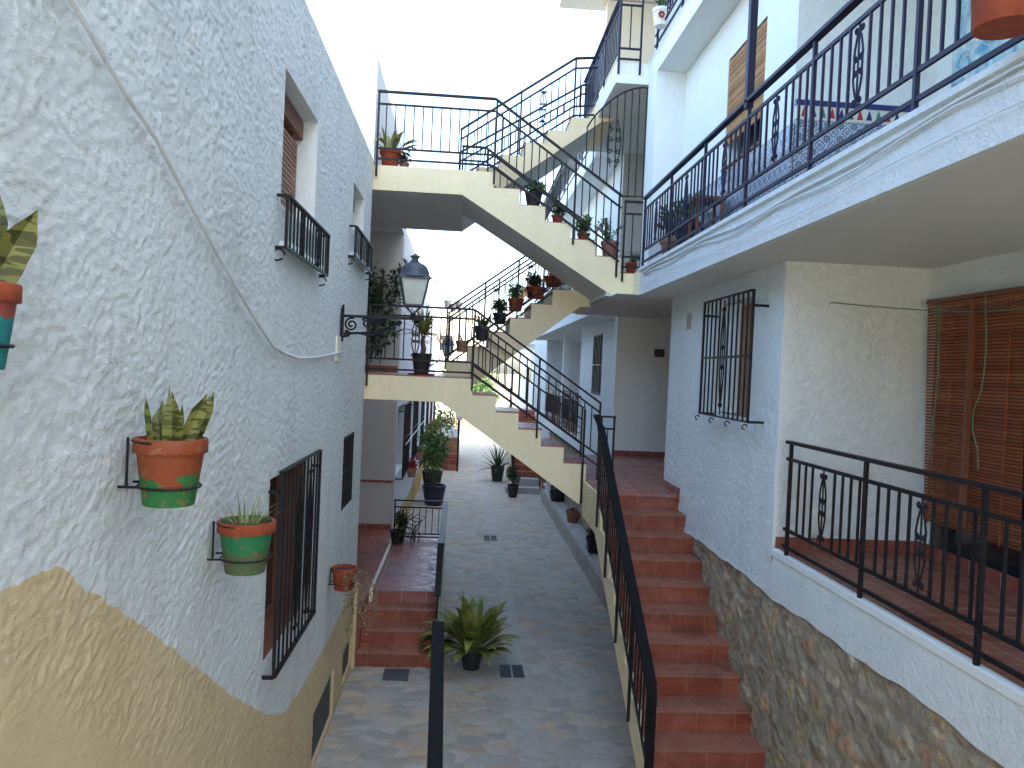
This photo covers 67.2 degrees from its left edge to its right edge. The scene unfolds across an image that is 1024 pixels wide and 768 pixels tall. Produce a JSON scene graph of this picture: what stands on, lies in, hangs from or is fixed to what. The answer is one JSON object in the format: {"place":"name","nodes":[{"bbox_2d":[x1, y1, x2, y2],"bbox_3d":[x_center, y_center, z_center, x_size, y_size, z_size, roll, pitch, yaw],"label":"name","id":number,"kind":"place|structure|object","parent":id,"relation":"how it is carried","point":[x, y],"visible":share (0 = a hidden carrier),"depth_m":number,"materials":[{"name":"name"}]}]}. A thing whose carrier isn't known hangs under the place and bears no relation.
{"place":"outdoors","nodes":[
{"label":"outdoors","id":0,"kind":"place"},
{"bbox_2d":[428,404,457,470],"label":"planter terrace","id":1,"kind":"structure","parent":0,"point":[446,419],"depth_m":26.88,"materials":[{"name":"red tile"}]},
{"bbox_2d":[444,300,450,306],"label":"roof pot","id":2,"kind":"object","parent":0,"point":[447,303],"visible":0.73,"depth_m":51.66,"materials":[{"name":"white paint"}]},
{"bbox_2d":[305,0,604,374],"label":"sky","id":3,"kind":"structure","parent":0,"point":[498,49],"materials":[{"name":"white"}]},
{"bbox_2d":[437,312,486,419],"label":"building","id":4,"kind":"structure","parent":0,"point":[462,333],"depth_m":51.81,"materials":[{"name":"beige paint"}]},
{"bbox_2d":[440,335,452,349],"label":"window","id":5,"kind":"structure","parent":4,"relation":"in","point":[444,337],"depth_m":51.74,"materials":[{"name":"glass"}]},
{"bbox_2d":[314,426,635,767],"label":"street","id":6,"kind":"structure","parent":0,"point":[577,709],"depth_m":8.67,"materials":[{"name":"grey stone"}]},
{"bbox_2d":[382,668,409,680],"bbox_3d":[-1.293,3.240,8.580,0.280,0.020,0.320,2,1,-4],"label":"drain cover","id":7,"kind":"object","parent":6,"relation":"on","point":[392,674],"visible":1,"depth_m":8.55,"materials":[{"name":"grey metal"}]},
{"bbox_2d":[355,499,447,667],"bbox_3d":[-2.494,2.515,11.006,3.052,1.273,4.598,2,1,-4],"label":"entrance porch","id":8,"kind":"object","parent":6,"relation":"on","point":[406,576],"visible":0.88,"depth_m":9.69,"materials":[{"name":"tile"}]},
{"bbox_2d":[390,508,408,543],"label":"potted plant","id":9,"kind":"object","parent":8,"relation":"on","point":[401,521],"visible":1,"depth_m":12.24,"materials":[{"name":"green plant"}]},
{"bbox_2d":[397,513,425,542],"bbox_3d":[-1.612,2.315,12.364,0.434,0.478,0.508,2,1,-13],"label":"plant stand","id":10,"kind":"object","parent":8,"relation":"on","point":[412,535],"visible":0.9,"depth_m":12.37,"materials":[{"name":"black paint"}]},
{"bbox_2d":[393,229,437,527],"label":"white house","id":11,"kind":"structure","parent":6,"relation":"on","point":[412,416],"depth_m":16.16,"materials":[{"name":"paint"}]},
{"bbox_2d":[395,403,404,475],"bbox_3d":[-2.174,1.001,14.464,0.160,1.230,1.600,2,1,-4],"label":"window","id":12,"kind":"structure","parent":11,"relation":"in","point":[400,428],"depth_m":15.26,"materials":[{"name":"glass"}]},
{"bbox_2d":[409,401,412,453],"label":"window","id":13,"kind":"structure","parent":11,"relation":"in","point":[412,401],"depth_m":17.81,"materials":[{"name":"glass"}]},
{"bbox_2d":[407,458,417,476],"bbox_3d":[-2.074,1.738,16.052,0.280,0.394,0.306,2,1,-4],"label":"wall pot","id":14,"kind":"object","parent":11,"relation":"attached to","point":[412,469],"depth_m":15.97,"materials":[{"name":"ceramic"}]},
{"bbox_2d":[417,401,419,439],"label":"window","id":15,"kind":"structure","parent":11,"relation":"in","point":[419,401],"depth_m":20.80,"materials":[{"name":"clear glass"}]},
{"bbox_2d":[416,445,425,459],"bbox_3d":[-2.247,1.679,18.838,0.318,0.364,0.321,3,1,33],"label":"wall pot","id":16,"kind":"object","parent":11,"relation":"attached to","point":[419,455],"depth_m":18.77,"materials":[{"name":"ceramic"}]},
{"bbox_2d":[430,335,454,365],"bbox_3d":[-1.764,-0.720,17.513,0.913,0.823,0.320,2,1,-4],"label":"wall lantern","id":17,"kind":"object","parent":11,"relation":"attached to","point":[443,345],"depth_m":17.44,"materials":[{"name":"black paint"}]},
{"bbox_2d":[422,415,445,482],"bbox_3d":[-2.238,1.923,21.971,0.882,2.110,0.810,3,1,45],"label":"potted plant","id":18,"kind":"object","parent":6,"relation":"on","point":[432,427],"visible":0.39,"depth_m":21.79,"materials":[{"name":"green plant"}]},
{"bbox_2d":[417,429,453,505],"bbox_3d":[-1.957,2.066,19.434,1.029,1.933,0.947,2,1,-4],"label":"potted plant","id":19,"kind":"object","parent":6,"relation":"on","point":[434,490],"visible":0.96,"depth_m":19.27,"materials":[{"name":"green plant"}]},
{"bbox_2d":[427,621,443,767],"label":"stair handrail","id":20,"kind":"object","parent":6,"relation":"on","point":[435,736],"visible":1,"depth_m":3.90,"materials":[{"name":"black metal"}]},
{"bbox_2d":[456,414,462,470],"bbox_3d":[-1.803,1.935,25.880,0.260,2.020,0.260,2,1,-4],"label":"garden lamp","id":21,"kind":"object","parent":6,"relation":"on","point":[458,418],"visible":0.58,"depth_m":25.85,"materials":[{"name":"metal"}]},
{"bbox_2d":[417,591,523,670],"bbox_3d":[-0.475,2.812,8.870,1.236,0.924,1.194,2,1,-4],"label":"potted plant","id":22,"kind":"object","parent":6,"relation":"on","point":[469,629],"visible":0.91,"depth_m":8.77,"materials":[{"name":"green plant"}]},
{"bbox_2d":[474,443,509,481],"bbox_3d":[-0.347,2.350,24.066,1.839,1.356,1.666,2,1,-4],"label":"potted plant","id":23,"kind":"object","parent":6,"relation":"on","point":[497,469],"visible":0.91,"depth_m":23.86,"materials":[{"name":"green plant"}]},
{"bbox_2d":[475,430,542,767],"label":"drain strip","id":24,"kind":"object","parent":6,"relation":"on","point":[517,688],"visible":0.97,"depth_m":9.73,"materials":[{"name":"concrete"}]},
{"bbox_2d":[483,535,497,540],"bbox_3d":[-0.446,3.159,15.773,0.280,0.024,0.492,2,1,-4],"label":"drain grate","id":25,"kind":"object","parent":24,"relation":"on","point":[489,537],"visible":1,"depth_m":15.76,"materials":[{"name":"grey metal"}]},
{"bbox_2d":[498,664,525,679],"bbox_3d":[-0.006,3.294,8.808,0.300,0.024,0.432,2,1,-4],"label":"drain grate","id":26,"kind":"object","parent":6,"relation":"on","point":[512,671],"visible":1,"depth_m":8.79,"materials":[{"name":"grey metal"}]},
{"bbox_2d":[505,464,519,497],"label":"potted plant","id":27,"kind":"object","parent":6,"relation":"on","point":[512,488],"visible":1,"depth_m":21.01,"materials":[{"name":"green plant"}]},
{"bbox_2d":[505,388,540,493],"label":"staircase","id":28,"kind":"structure","parent":6,"relation":"on","point":[530,481],"depth_m":22.44,"materials":[{"name":"white paint"}]},
{"bbox_2d":[541,486,608,613],"bbox_3d":[1.343,3.073,14.576,0.353,0.400,12.400,2,1,-4],"label":"bench ledge","id":29,"kind":"object","parent":6,"relation":"on","point":[573,537],"visible":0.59,"depth_m":14.42,"materials":[{"name":"concrete"}]},
{"bbox_2d":[540,476,547,488],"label":"potted plant","id":30,"kind":"object","parent":29,"relation":"on","point":[543,481],"depth_m":20.23,"materials":[{"name":"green plant"}]},
{"bbox_2d":[543,480,564,501],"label":"potted plant","id":31,"kind":"object","parent":29,"relation":"on","point":[556,495],"visible":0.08,"depth_m":18.27,"materials":[{"name":"black plant"}]},
{"bbox_2d":[566,507,579,522],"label":"potted plant","id":32,"kind":"object","parent":29,"relation":"on","point":[572,513],"visible":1,"depth_m":15.77,"materials":[{"name":"brown plant"}]},
{"bbox_2d":[579,523,597,555],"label":"potted plant","id":33,"kind":"object","parent":29,"relation":"on","point":[591,547],"visible":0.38,"depth_m":13.17,"materials":[{"name":"green plant"}]},
{"bbox_2d":[576,409,765,767],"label":"tiled staircase","id":34,"kind":"structure","parent":6,"relation":"on","point":[685,706],"depth_m":6.51,"materials":[{"name":"red tile"}]},
{"bbox_2d":[364,256,615,503],"bbox_3d":[-1.302,-0.390,10.014,4.950,3.369,2.436,2,1,-4],"label":"outdoor staircase","id":35,"kind":"structure","parent":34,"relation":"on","point":[549,460],"depth_m":8.96,"materials":[{"name":"beige paint"}]},
{"bbox_2d":[394,302,460,375],"bbox_3d":[-1.033,-0.584,9.208,0.888,0.962,0.834,2,1,-4],"label":"dracaena","id":36,"kind":"object","parent":35,"relation":"on","point":[425,326],"visible":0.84,"depth_m":9.12,"materials":[{"name":"green plant"}]},
{"bbox_2d":[455,332,468,351],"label":"potted plant","id":37,"kind":"object","parent":35,"relation":"on","point":[462,345],"visible":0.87,"depth_m":9.96,"materials":[{"name":"brown plant"}]},
{"bbox_2d":[470,304,500,340],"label":"potted plant","id":38,"kind":"object","parent":35,"relation":"on","point":[479,330],"visible":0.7,"depth_m":9.97,"materials":[{"name":"green plant"}]},
{"bbox_2d":[491,298,508,324],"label":"potted plant","id":39,"kind":"object","parent":35,"relation":"on","point":[501,314],"visible":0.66,"depth_m":10.26,"materials":[{"name":"green plant"}]},
{"bbox_2d":[507,283,526,311],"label":"potted plant","id":40,"kind":"object","parent":35,"relation":"on","point":[514,295],"visible":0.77,"depth_m":10.22,"materials":[{"name":"green plant"}]},
{"bbox_2d":[523,270,545,298],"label":"potted plant","id":41,"kind":"object","parent":35,"relation":"on","point":[540,295],"visible":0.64,"depth_m":10.22,"materials":[{"name":"green plant"}]},
{"bbox_2d":[545,272,560,286],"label":"potted plant","id":42,"kind":"object","parent":35,"relation":"on","point":[548,279],"visible":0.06,"depth_m":10.35,"materials":[{"name":"orange plant"}]},
{"bbox_2d":[442,373,518,425],"bbox_3d":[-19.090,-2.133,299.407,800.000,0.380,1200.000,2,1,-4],"label":"ground","id":43,"kind":"structure","parent":0,"point":[502,402],"depth_m":144.21,"materials":[{"name":"white"}]},
{"bbox_2d":[0,0,373,767],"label":"white house","id":44,"kind":"structure","parent":43,"relation":"on","point":[134,632],"depth_m":3.03,"materials":[{"name":"paint"}]},
{"bbox_2d":[0,197,37,369],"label":"wall pot","id":45,"kind":"object","parent":44,"relation":"attached to","point":[18,242],"depth_m":1.62,"materials":[{"name":"plant"}]},
{"bbox_2d":[117,387,213,508],"bbox_3d":[-1.163,0.206,2.596,0.262,0.399,0.242,2,1,-4],"label":"wall pot","id":46,"kind":"object","parent":44,"relation":"attached to","point":[170,448],"depth_m":2.53,"materials":[{"name":"ceramic"}]},
{"bbox_2d":[68,0,342,359],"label":"wall cable","id":47,"kind":"object","parent":44,"relation":"attached to","point":[95,42],"depth_m":2.75,"materials":[{"name":"white plastic"}]},
{"bbox_2d":[207,489,282,575],"bbox_3d":[-1.196,0.669,3.569,0.366,0.389,0.321,2,1,-4],"label":"wall pot","id":48,"kind":"object","parent":44,"relation":"attached to","point":[245,542],"depth_m":3.46,"materials":[{"name":"ceramic"}]},
{"bbox_2d":[263,462,303,659],"bbox_3d":[-1.610,1.100,5.121,0.220,1.090,1.060,2,1,-4],"label":"window","id":49,"kind":"structure","parent":44,"relation":"in","point":[274,482],"depth_m":5.59,"materials":[{"name":"brown wood"}]},
{"bbox_2d":[281,68,317,229],"bbox_3d":[-1.492,-1.481,5.043,0.220,0.800,1.010,2,1,-4],"label":"window","id":50,"kind":"structure","parent":44,"relation":"in","point":[300,131],"depth_m":5.47,"materials":[{"name":"brown glass"}]},
{"bbox_2d":[341,432,353,510],"bbox_3d":[-1.710,0.866,7.791,0.100,0.720,0.710,2,1,-4],"label":"window","id":51,"kind":"structure","parent":44,"relation":"in","point":[348,449],"depth_m":7.93,"materials":[{"name":"black glass"}]},
{"bbox_2d":[328,564,381,638],"bbox_3d":[-1.410,1.964,6.950,0.481,0.639,0.615,2,1,-4],"label":"wall pot","id":52,"kind":"object","parent":44,"relation":"attached to","point":[344,578],"depth_m":6.83,"materials":[{"name":"ceramic"}]},
{"bbox_2d":[352,183,363,233],"bbox_3d":[-1.655,-1.724,7.744,0.220,0.440,0.770,2,1,-4],"label":"window","id":53,"kind":"structure","parent":44,"relation":"in","point":[358,203],"depth_m":8.13,"materials":[{"name":"white glass"}]},
{"bbox_2d":[339,253,431,340],"bbox_3d":[-1.134,-0.777,6.939,0.813,0.823,0.320,2,1,-4],"label":"wall lantern","id":54,"kind":"object","parent":44,"relation":"attached to","point":[414,277],"depth_m":6.88,"materials":[{"name":"black paint"}]},
{"bbox_2d":[328,54,406,528],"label":"house","id":55,"kind":"structure","parent":43,"relation":"on","point":[362,80],"depth_m":13.27,"materials":[{"name":"grey paint"}]},
{"bbox_2d":[365,258,411,363],"bbox_3d":[-2.286,-1.247,13.081,1.165,1.817,0.593,2,1,-4],"label":"climbing plant","id":56,"kind":"object","parent":55,"relation":"attached to","point":[394,293],"visible":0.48,"depth_m":13.06,"materials":[{"name":"green plant"}]},
{"bbox_2d":[435,336,441,417],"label":"white house","id":57,"kind":"structure","parent":43,"relation":"on","point":[437,353],"depth_m":36.47,"materials":[{"name":"paint"}]},
{"bbox_2d":[454,413,477,429],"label":"garden wall","id":58,"kind":"structure","parent":43,"relation":"on","point":[465,425],"depth_m":43.95,"materials":[{"name":"paint"}]},
{"bbox_2d":[439,356,497,409],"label":"garden tree","id":59,"kind":"object","parent":43,"relation":"on","point":[481,386],"visible":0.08,"depth_m":46.10,"materials":[{"name":"green plant"}]},
{"bbox_2d":[477,379,499,402],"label":"garden tree","id":60,"kind":"object","parent":43,"relation":"on","point":[497,397],"visible":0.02,"depth_m":48.92,"materials":[{"name":"green plant"}]},
{"bbox_2d":[534,62,623,532],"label":"white house","id":61,"kind":"structure","parent":43,"relation":"on","point":[579,350],"depth_m":14.69,"materials":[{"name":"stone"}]},
{"bbox_2d":[591,333,602,394],"bbox_3d":[1.557,-0.338,13.493,0.160,1.050,0.857,2,1,-4],"label":"window","id":62,"kind":"structure","parent":61,"relation":"in","point":[598,339],"depth_m":13.62,"materials":[{"name":"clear glass"}]},
{"bbox_2d":[595,219,606,255],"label":"window","id":63,"kind":"structure","parent":61,"relation":"in","point":[598,251],"depth_m":13.84,"materials":[{"name":"glass"}]},
{"bbox_2d":[559,0,1023,767],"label":"white house","id":64,"kind":"structure","parent":43,"relation":"on","point":[843,482],"depth_m":5.60,"materials":[{"name":"paint"}]},
{"bbox_2d":[371,56,642,299],"bbox_3d":[-1.084,-2.802,9.981,5.170,3.331,2.436,2,1,-4],"label":"outdoor staircase","id":65,"kind":"structure","parent":64,"relation":"on","point":[488,198],"depth_m":8.96,"materials":[{"name":"beige paint"}]},
{"bbox_2d":[374,127,419,165],"bbox_3d":[-1.383,-2.768,8.970,0.662,0.522,0.507,2,1,-21],"label":"potted plant","id":66,"kind":"object","parent":65,"relation":"on","point":[384,153],"visible":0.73,"depth_m":8.93,"materials":[{"name":"orange plant"}]},
{"bbox_2d":[398,152,411,166],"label":"potted plant","id":67,"kind":"object","parent":65,"relation":"on","point":[404,163],"visible":0.68,"depth_m":9.05,"materials":[{"name":"green plant"}]},
{"bbox_2d":[524,180,546,205],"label":"potted plant","id":68,"kind":"object","parent":65,"relation":"on","point":[530,200],"visible":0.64,"depth_m":9.05,"materials":[{"name":"green plant"}]},
{"bbox_2d":[552,198,566,221],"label":"potted plant","id":69,"kind":"object","parent":65,"relation":"on","point":[558,210],"visible":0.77,"depth_m":9.14,"materials":[{"name":"green plant"}]},
{"bbox_2d":[575,214,592,238],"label":"potted plant","id":70,"kind":"object","parent":65,"relation":"on","point":[582,228],"visible":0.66,"depth_m":9.15,"materials":[{"name":"green plant"}]},
{"bbox_2d":[594,217,622,255],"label":"potted plant","id":71,"kind":"object","parent":65,"relation":"on","point":[608,248],"visible":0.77,"depth_m":9.13,"materials":[{"name":"green plant"}]},
{"bbox_2d":[625,250,639,272],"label":"potted plant","id":72,"kind":"object","parent":65,"relation":"on","point":[632,263],"visible":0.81,"depth_m":9.14,"materials":[{"name":"green plant"}]},
{"bbox_2d":[585,87,648,197],"bbox_3d":[1.256,-2.820,8.944,0.798,1.289,0.020,2,1,-4],"label":"arched grille","id":73,"kind":"object","parent":64,"relation":"attached to","point":[609,131],"visible":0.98,"depth_m":8.94,"materials":[{"name":"black metal"}]},
{"bbox_2d":[652,0,671,28],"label":"hanging pot","id":74,"kind":"object","parent":64,"relation":"hanging from","point":[659,13],"visible":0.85,"depth_m":8.23,"materials":[{"name":"ceramic"}]},
{"bbox_2d":[657,204,679,253],"bbox_3d":[1.683,-1.585,8.043,0.361,0.627,0.350,2,1,-4],"label":"potted plant","id":75,"kind":"object","parent":64,"relation":"on","point":[663,243],"visible":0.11,"depth_m":8.00,"materials":[{"name":"green plant"}]},
{"bbox_2d":[673,190,705,245],"bbox_3d":[1.710,-1.571,7.448,0.381,0.622,0.306,2,1,-4],"label":"potted plant","id":76,"kind":"object","parent":64,"relation":"on","point":[681,232],"visible":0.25,"depth_m":7.38,"materials":[{"name":"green plant"}]},
{"bbox_2d":[688,195,726,239],"bbox_3d":[1.745,-1.459,6.947,0.280,0.418,0.280,2,1,-4],"label":"wooden stool","id":77,"kind":"object","parent":64,"relation":"on","point":[713,216],"visible":0.34,"depth_m":6.85,"materials":[{"name":"brown wood"}]},
{"bbox_2d":[714,297,751,417],"bbox_3d":[1.978,-0.222,6.695,0.120,1.000,0.880,2,1,-4],"label":"window","id":78,"kind":"structure","parent":64,"relation":"in","point":[745,299],"depth_m":6.76,"materials":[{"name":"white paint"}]},
{"bbox_2d":[720,15,767,171],"bbox_3d":[2.071,-2.473,6.693,0.170,1.035,0.910,2,1,-4],"label":"window","id":79,"kind":"structure","parent":64,"relation":"in","point":[737,63],"depth_m":6.79,"materials":[{"name":"brown wood"}]},
{"bbox_2d":[643,61,1023,273],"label":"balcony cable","id":80,"kind":"object","parent":64,"relation":"attached to","point":[978,88],"visible":1,"depth_m":3.55,"materials":[{"name":"white plastic"}]},
{"bbox_2d":[643,73,1023,274],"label":"balcony cable","id":81,"kind":"object","parent":64,"relation":"attached to","point":[933,119],"visible":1,"depth_m":3.55,"materials":[{"name":"white plastic"}]},
{"bbox_2d":[643,100,1023,283],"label":"balcony cable","id":82,"kind":"object","parent":64,"relation":"attached to","point":[867,176],"visible":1,"depth_m":3.56,"materials":[{"name":"white plastic"}]},
{"bbox_2d":[829,302,1023,311],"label":"clothesline","id":83,"kind":"object","parent":64,"relation":"attached to","point":[926,310],"visible":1,"depth_m":5.39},
{"bbox_2d":[942,310,1023,577],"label":"terrace door","id":84,"kind":"structure","parent":64,"relation":"in","point":[994,556],"depth_m":5.15,"materials":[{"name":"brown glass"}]},
{"bbox_2d":[971,0,1023,40],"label":"hanging pot","id":85,"kind":"object","parent":64,"relation":"hanging from","point":[992,20],"visible":1,"depth_m":2.58,"materials":[{"name":"ceramic"}]},
{"bbox_2d":[517,279,549,437],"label":"white house","id":86,"kind":"structure","parent":0,"point":[538,347],"depth_m":26.47,"materials":[{"name":"paint"}]},
{"bbox_2d":[523,358,525,379],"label":"window","id":87,"kind":"structure","parent":86,"relation":"in","point":[524,358],"depth_m":30.39,"materials":[{"name":"glass"}]},
{"bbox_2d":[529,355,531,379],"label":"window","id":88,"kind":"structure","parent":86,"relation":"in","point":[530,357],"depth_m":27.84,"materials":[{"name":"glass"}]}
]}

